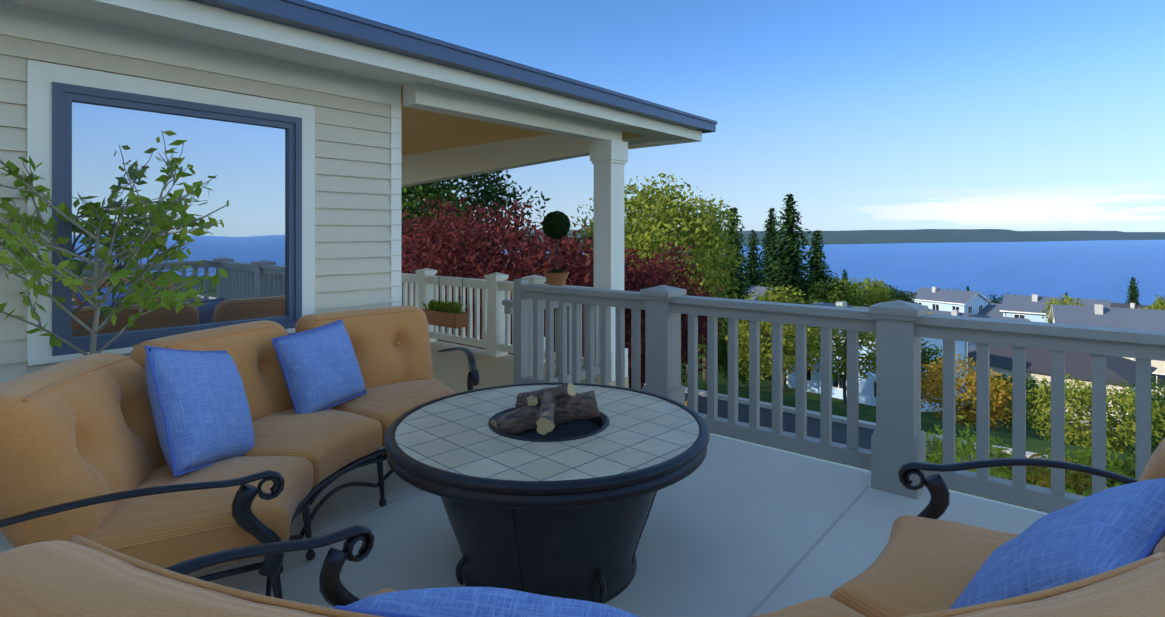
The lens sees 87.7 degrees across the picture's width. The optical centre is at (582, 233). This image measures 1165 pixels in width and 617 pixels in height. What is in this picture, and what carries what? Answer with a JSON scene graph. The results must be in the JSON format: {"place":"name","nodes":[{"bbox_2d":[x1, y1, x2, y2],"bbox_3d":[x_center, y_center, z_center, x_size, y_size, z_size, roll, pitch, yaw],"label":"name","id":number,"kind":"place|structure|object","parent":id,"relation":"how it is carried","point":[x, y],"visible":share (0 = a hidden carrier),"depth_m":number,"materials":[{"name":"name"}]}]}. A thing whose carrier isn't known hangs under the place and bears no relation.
{"place":"outdoors","nodes":[
{"label":"outdoors","id":0,"kind":"place"},
{"bbox_2d":[0,35,400,383],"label":"house wall","id":1,"kind":"structure","parent":0,"point":[353,193],"depth_m":4.50,"materials":[{"name":"white wood"}]},
{"bbox_2d":[0,1,400,365],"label":"house trim","id":2,"kind":"structure","parent":1,"relation":"attached to","point":[25,22],"depth_m":3.74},
{"bbox_2d":[0,0,701,187],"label":"roof edge trim","id":3,"kind":"structure","parent":1,"relation":"attached to","point":[456,123],"depth_m":5.34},
{"bbox_2d":[0,340,1048,616],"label":"deck floor","id":4,"kind":"structure","parent":0,"point":[736,528],"depth_m":2.97,"materials":[{"name":"grey concrete"}]},
{"bbox_2d":[0,130,228,355],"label":"potted tree","id":5,"kind":"object","parent":4,"relation":"on","point":[162,221],"visible":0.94,"depth_m":3.19,"materials":[{"name":"green plant"}]},
{"bbox_2d":[0,305,479,598],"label":"sofa","id":6,"kind":"object","parent":4,"relation":"on","point":[81,454],"visible":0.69,"depth_m":2.28,"materials":[{"name":"fabric"}]},
{"bbox_2d":[144,346,254,476],"bbox_3d":[-1.636,0.746,2.618,0.229,0.530,0.530,-22,-13,-3],"label":"pillow","id":7,"kind":"object","parent":6,"relation":"on","point":[201,413],"visible":0.96,"depth_m":2.46,"materials":[{"name":"blue fabric"}]},
{"bbox_2d":[271,319,366,413],"bbox_3d":[-1.467,0.756,3.412,0.225,0.470,0.470,-22,-4,27],"label":"pillow","id":8,"kind":"object","parent":6,"relation":"on","point":[320,369],"visible":0.94,"depth_m":3.31,"materials":[{"name":"blue fabric"}]},
{"bbox_2d":[401,268,593,366],"bbox_3d":[-1.729,1.078,8.659,5.090,1.115,0.230,0,0,40],"label":"porch railing","id":9,"kind":"object","parent":4,"relation":"on","point":[497,289],"visible":0.44,"depth_m":8.40,"materials":[{"name":"white wood"}]},
{"bbox_2d":[421,276,472,328],"bbox_3d":[-1.947,0.961,8.618,1.051,0.669,0.524,0,0,40],"label":"planter box","id":10,"kind":"object","parent":9,"relation":"attached to","point":[449,314],"visible":0.96,"depth_m":8.46,"materials":[{"name":"wood"}]},
{"bbox_2d":[542,210,570,285],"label":"topiary","id":11,"kind":"object","parent":9,"relation":"on","point":[556,225],"visible":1,"depth_m":7.36,"materials":[{"name":"green plant"}]},
{"bbox_2d":[384,382,709,603],"bbox_3d":[-0.148,1.051,2.699,1.398,0.809,1.398,0,0,40],"label":"fire pit table","id":12,"kind":"object","parent":4,"relation":"on","point":[549,489],"visible":1,"depth_m":2.33,"materials":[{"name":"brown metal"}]},
{"bbox_2d":[0,437,1164,616],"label":"sofa","id":13,"kind":"object","parent":4,"relation":"on","point":[927,563],"visible":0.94,"depth_m":0.97,"materials":[{"name":"fabric"}]},
{"bbox_2d":[333,587,639,616],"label":"pillow","id":14,"kind":"object","parent":13,"relation":"on","point":[467,602],"visible":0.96,"depth_m":1.01,"materials":[{"name":"blue fabric"}]},
{"bbox_2d":[949,478,1164,609],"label":"pillow","id":15,"kind":"object","parent":13,"relation":"on","point":[1106,530],"visible":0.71,"depth_m":1.35,"materials":[{"name":"blue fabric"}]},
{"bbox_2d":[590,139,627,380],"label":"porch column","id":16,"kind":"structure","parent":4,"relation":"on","point":[609,158],"depth_m":6.83,"materials":[{"name":"white wood"}]},
{"bbox_2d":[502,279,1164,512],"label":"deck railing","id":17,"kind":"object","parent":4,"relation":"on","point":[900,328],"visible":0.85,"depth_m":3.62,"materials":[{"name":"paint"}]},
{"bbox_2d":[306,0,1164,231],"label":"sky","id":18,"kind":"structure","parent":0,"point":[1016,115],"materials":[{"name":"blue"}]},
{"bbox_2d":[402,229,1164,469],"bbox_3d":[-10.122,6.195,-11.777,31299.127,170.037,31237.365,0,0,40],"label":"terrain","id":19,"kind":"structure","parent":0,"point":[1035,443],"depth_m":4208.12,"materials":[{"name":"green plant"}]},
{"bbox_2d":[401,179,479,283],"bbox_3d":[-10.186,0.663,29.992,9.712,12.070,10.038,0,0,40],"label":"tree","id":20,"kind":"object","parent":19,"relation":"on","point":[409,204],"visible":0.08,"depth_m":28.91,"materials":[{"name":"green plant"}]},
{"bbox_2d":[401,194,529,340],"bbox_3d":[-4.947,2.448,19.145,7.350,7.358,7.158,0,0,-28],"label":"plum tree","id":21,"kind":"object","parent":19,"relation":"on","point":[405,225],"visible":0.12,"depth_m":18.62,"materials":[{"name":"red plant"}]},
{"bbox_2d":[401,170,550,299],"bbox_3d":[-7.719,0.143,34.252,10.392,13.233,11.274,0,0,40],"label":"tree","id":22,"kind":"object","parent":19,"relation":"on","point":[488,192],"visible":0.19,"depth_m":33.47,"materials":[{"name":"green plant"}]},
{"bbox_2d":[401,199,593,350],"bbox_3d":[-2.574,2.559,16.735,7.494,7.065,7.940,0,0,40],"label":"plum tree","id":23,"kind":"object","parent":19,"relation":"on","point":[455,246],"visible":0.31,"depth_m":16.12,"materials":[{"name":"red plant"}]},
{"bbox_2d":[439,217,647,373],"bbox_3d":[-0.941,2.815,15.638,5.866,6.490,6.158,0,0,19],"label":"plum tree","id":24,"kind":"object","parent":19,"relation":"on","point":[532,259],"visible":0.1,"depth_m":14.78,"materials":[{"name":"red plant"}]},
{"bbox_2d":[511,238,687,388],"bbox_3d":[0.194,3.376,17.849,5.994,6.582,6.876,0,0,40],"label":"plum tree","id":25,"kind":"object","parent":19,"relation":"on","point":[645,279],"visible":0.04,"depth_m":16.84,"materials":[{"name":"red plant"}]},
{"bbox_2d":[569,197,690,269],"bbox_3d":[2.959,3.327,37.870,9.176,11.593,8.556,0,0,40],"label":"young tree","id":26,"kind":"object","parent":19,"relation":"on","point":[588,234],"visible":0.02,"depth_m":37.40,"materials":[{"name":"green plant"}]},
{"bbox_2d":[586,173,745,352],"bbox_3d":[3.940,2.107,30.806,8.552,10.891,8.581,0,0,40],"label":"young tree","id":27,"kind":"object","parent":19,"relation":"on","point":[654,207],"visible":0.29,"depth_m":29.59,"materials":[{"name":"green plant"}]},
{"bbox_2d":[624,242,729,388],"bbox_3d":[2.091,3.481,20.936,5.792,6.463,5.852,0,0,40],"label":"shrub","id":28,"kind":"object","parent":19,"relation":"on","point":[702,325],"visible":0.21,"depth_m":20.26,"materials":[{"name":"red plant"}]},
{"bbox_2d":[675,194,746,379],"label":"poplar tree","id":29,"kind":"object","parent":19,"relation":"on","point":[701,346],"visible":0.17,"depth_m":51.23,"materials":[{"name":"green plant"}]},
{"bbox_2d":[702,317,771,386],"bbox_3d":[8.591,6.766,32.916,4.278,4.623,4.238,0,0,40],"label":"shrub","id":30,"kind":"object","parent":19,"relation":"on","point":[723,359],"visible":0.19,"depth_m":32.33,"materials":[{"name":"green plant"}]},
{"bbox_2d":[714,207,760,360],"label":"conifer","id":31,"kind":"object","parent":19,"relation":"on","point":[742,282],"visible":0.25,"depth_m":64.96,"materials":[{"name":"green plant"}]},
{"bbox_2d":[743,230,770,286],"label":"conifer","id":32,"kind":"object","parent":19,"relation":"on","point":[755,268],"visible":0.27,"depth_m":88.96,"materials":[{"name":"green plant"}]},
{"bbox_2d":[758,207,781,287],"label":"conifer","id":33,"kind":"object","parent":19,"relation":"on","point":[770,226],"visible":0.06,"depth_m":96.87,"materials":[{"name":"green plant"}]},
{"bbox_2d":[741,285,810,324],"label":"house","id":34,"kind":"structure","parent":19,"relation":"on","point":[753,288],"depth_m":84.26,"materials":[{"name":"grey"}]},
{"bbox_2d":[723,282,834,382],"bbox_3d":[8.515,4.785,26.745,5.109,5.351,4.496,0,0,40],"label":"shrub","id":35,"kind":"object","parent":19,"relation":"on","point":[789,350],"visible":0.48,"depth_m":26.15,"materials":[{"name":"green plant"}]},
{"bbox_2d":[738,322,819,392],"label":"hill tree","id":36,"kind":"object","parent":19,"relation":"on","point":[811,370],"visible":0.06,"depth_m":51.44,"materials":[{"name":"green plant"}]},
{"bbox_2d":[755,193,823,335],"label":"conifer","id":37,"kind":"object","parent":19,"relation":"on","point":[790,269],"visible":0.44,"depth_m":70.71,"materials":[{"name":"green plant"}]},
{"bbox_2d":[802,229,835,303],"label":"conifer","id":38,"kind":"object","parent":19,"relation":"on","point":[817,254],"visible":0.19,"depth_m":82.73,"materials":[{"name":"green plant"}]},
{"bbox_2d":[806,272,866,306],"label":"tree","id":39,"kind":"object","parent":19,"relation":"on","point":[844,294],"visible":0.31,"depth_m":81.21,"materials":[{"name":"green plant"}]},
{"bbox_2d":[807,306,875,404],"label":"tree","id":40,"kind":"object","parent":19,"relation":"on","point":[842,362],"visible":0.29,"depth_m":38.24,"materials":[{"name":"green plant"}]},
{"bbox_2d":[840,269,847,283],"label":"hill conifer","id":41,"kind":"object","parent":19,"relation":"on","point":[844,276],"visible":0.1,"depth_m":172.22,"materials":[{"name":"green plant"}]},
{"bbox_2d":[836,277,895,306],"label":"tree","id":42,"kind":"object","parent":19,"relation":"on","point":[872,295],"visible":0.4,"depth_m":88.54,"materials":[{"name":"green plant"}]},
{"bbox_2d":[786,301,967,411],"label":"house","id":43,"kind":"structure","parent":19,"relation":"on","point":[867,391],"depth_m":50.61,"materials":[{"name":"white paint"}]},
{"bbox_2d":[880,283,916,302],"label":"tree","id":44,"kind":"object","parent":19,"relation":"on","point":[903,296],"visible":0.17,"depth_m":96.44,"materials":[{"name":"green plant"}]},
{"bbox_2d":[864,338,942,398],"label":"tree","id":45,"kind":"object","parent":19,"relation":"on","point":[928,352],"visible":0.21,"depth_m":41.54,"materials":[{"name":"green plant"}]},
{"bbox_2d":[869,415,1026,491],"bbox_3d":[8.142,5.303,13.094,3.758,2.479,3.897,0,0,40],"label":"garden shrub","id":46,"kind":"object","parent":19,"relation":"on","point":[966,451],"visible":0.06,"depth_m":13.16,"materials":[{"name":"green plant"}]},
{"bbox_2d":[910,287,990,313],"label":"house","id":47,"kind":"structure","parent":19,"relation":"on","point":[961,301],"depth_m":115.13,"materials":[{"name":"blue"}]},
{"bbox_2d":[921,354,1011,431],"bbox_3d":[18.578,8.142,29.565,4.810,4.536,5.100,0,0,40],"label":"bush","id":48,"kind":"object","parent":19,"relation":"on","point":[935,391],"visible":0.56,"depth_m":28.80,"materials":[{"name":"orange plant"}]},
{"bbox_2d":[928,310,1030,320],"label":"house","id":49,"kind":"structure","parent":19,"relation":"on","point":[955,312],"depth_m":82.76,"materials":[{"name":"beige"}]},
{"bbox_2d":[968,342,992,351],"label":"town house","id":50,"kind":"structure","parent":19,"relation":"on","point":[971,346],"depth_m":60.26,"materials":[{"name":"white"}]},
{"bbox_2d":[977,304,1002,315],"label":"town house","id":51,"kind":"structure","parent":19,"relation":"on","point":[990,309],"depth_m":113.89,"materials":[{"name":"beige"}]},
{"bbox_2d":[986,293,1015,303],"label":"tree","id":52,"kind":"object","parent":19,"relation":"on","point":[996,300],"visible":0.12,"depth_m":169.01,"materials":[{"name":"green plant"}]},
{"bbox_2d":[931,445,1075,512],"bbox_3d":[6.321,4.672,9.375,3.433,2.535,3.416,0,0,20],"label":"garden shrub","id":53,"kind":"object","parent":19,"relation":"on","point":[1005,475],"depth_m":9.72,"materials":[{"name":"green plant"}]},
{"bbox_2d":[959,457,1079,500],"bbox_3d":[8.780,5.491,12.355,3.238,2.101,3.245,0,0,-4],"label":"garden shrub","id":54,"kind":"object","parent":19,"relation":"on","point":[1038,473],"depth_m":11.93,"materials":[{"name":"green plant"}]},
{"bbox_2d":[991,474,1050,512],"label":"garden shrub","id":55,"kind":"object","parent":19,"relation":"on","point":[1044,482],"depth_m":9.70,"materials":[{"name":"green plant"}]},
{"bbox_2d":[992,372,1068,433],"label":"bush","id":56,"kind":"object","parent":19,"relation":"on","point":[1030,383],"visible":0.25,"depth_m":34.66,"materials":[{"name":"green plant"}]},
{"bbox_2d":[990,453,1091,495],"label":"garden shrub","id":57,"kind":"object","parent":19,"relation":"on","point":[1077,474],"depth_m":11.93,"materials":[{"name":"green plant"}]},
{"bbox_2d":[1000,294,1110,322],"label":"house","id":58,"kind":"structure","parent":19,"relation":"on","point":[1032,307],"depth_m":93.80,"materials":[{"name":"white"}]},
{"bbox_2d":[967,344,1157,428],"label":"house","id":59,"kind":"structure","parent":19,"relation":"on","point":[1078,366],"depth_m":50.70,"materials":[{"name":"beige"}]},
{"bbox_2d":[1042,294,1084,322],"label":"hill tree","id":60,"kind":"object","parent":19,"relation":"on","point":[1063,301],"visible":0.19,"depth_m":84.84,"materials":[{"name":"green plant"}]},
{"bbox_2d":[1038,490,1091,511],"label":"garden shrub","id":61,"kind":"object","parent":19,"relation":"on","point":[1088,492],"depth_m":8.98,"materials":[{"name":"green plant"}]},
{"bbox_2d":[1030,445,1133,493],"bbox_3d":[10.485,5.467,12.609,3.425,2.182,3.454,0,0,40],"label":"garden shrub","id":62,"kind":"object","parent":19,"relation":"on","point":[1087,450],"visible":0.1,"depth_m":12.72,"materials":[{"name":"green plant"}]},
{"bbox_2d":[1026,374,1164,454],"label":"hedge","id":63,"kind":"object","parent":19,"relation":"on","point":[1073,398],"visible":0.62,"depth_m":25.76,"materials":[{"name":"green plant"}]},
{"bbox_2d":[1066,451,1134,493],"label":"garden shrub","id":64,"kind":"object","parent":19,"relation":"on","point":[1131,471],"visible":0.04,"depth_m":12.80,"materials":[{"name":"green plant"}]},
{"bbox_2d":[1048,304,1164,359],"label":"town house","id":65,"kind":"structure","parent":19,"relation":"on","point":[1099,315],"depth_m":68.39,"materials":[{"name":"beige"}]},
{"bbox_2d":[1086,456,1134,487],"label":"garden shrub","id":66,"kind":"object","parent":19,"relation":"on","point":[1130,464],"depth_m":12.72,"materials":[{"name":"green plant"}]},
{"bbox_2d":[1111,302,1149,308],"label":"house","id":67,"kind":"structure","parent":19,"relation":"on","point":[1123,305],"depth_m":129.17,"materials":[{"name":"grey"}]},
{"bbox_2d":[1125,277,1140,304],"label":"hill conifer","id":68,"kind":"object","parent":19,"relation":"on","point":[1133,296],"visible":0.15,"depth_m":134.59,"materials":[{"name":"green plant"}]},
{"bbox_2d":[1106,374,1164,454],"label":"road tree","id":69,"kind":"object","parent":19,"relation":"on","point":[1158,395],"visible":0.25,"depth_m":29.66,"materials":[{"name":"green plant"}]},
{"bbox_2d":[1127,311,1164,400],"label":"house","id":70,"kind":"structure","parent":19,"relation":"on","point":[1143,320],"depth_m":60.31,"materials":[{"name":"beige"}]},
{"bbox_2d":[1139,295,1164,309],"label":"tree","id":71,"kind":"object","parent":19,"relation":"on","point":[1159,304],"visible":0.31,"depth_m":108.08,"materials":[{"name":"green plant"}]},
{"bbox_3d":[-8.543,-0.145,-5.454,13.200,11.200,9.800,0,0,40],"label":"house","id":72,"kind":"object","parent":19,"relation":"on","visible":0},
{"bbox_2d":[52,82,301,355],"bbox_3d":[-2.487,-0.080,3.861,0.092,1.500,1.362,0,0,40],"label":"window frame","id":73,"kind":"object","parent":72,"relation":"attached to","point":[64,95],"visible":0.79,"depth_m":3.62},
{"bbox_2d":[72,101,286,337],"bbox_3d":[-2.490,-0.080,3.864,0.008,1.340,1.202,0,0,40],"label":"window glass","id":74,"kind":"object","parent":73,"relation":"in","point":[115,150],"visible":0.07,"depth_m":3.88,"materials":[{"name":"clear glass"}]},
{"bbox_2d":[412,240,1164,305],"bbox_3d":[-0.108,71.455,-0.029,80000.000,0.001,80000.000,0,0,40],"label":"sea water","id":75,"kind":"structure","parent":0,"point":[1102,269],"depth_m":1316.42,"materials":[{"name":"blue liquid"}]},
{"bbox_2d":[644,384,1109,486],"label":"road","id":76,"kind":"structure","parent":0,"point":[867,429],"depth_m":20.43,"materials":[{"name":"grey asphalt"}]},
{"bbox_3d":[-6.230,-2.089,4.513,7.750,1.748,14.970,0,0,40],"label":"roof","id":77,"kind":"object","parent":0,"visible":0},
{"bbox_2d":[190,0,716,133],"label":"gutter","id":78,"kind":"object","parent":77,"relation":"on","point":[317,18],"visible":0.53,"depth_m":4.47,"materials":[{"name":"grey metal"}]}
]}

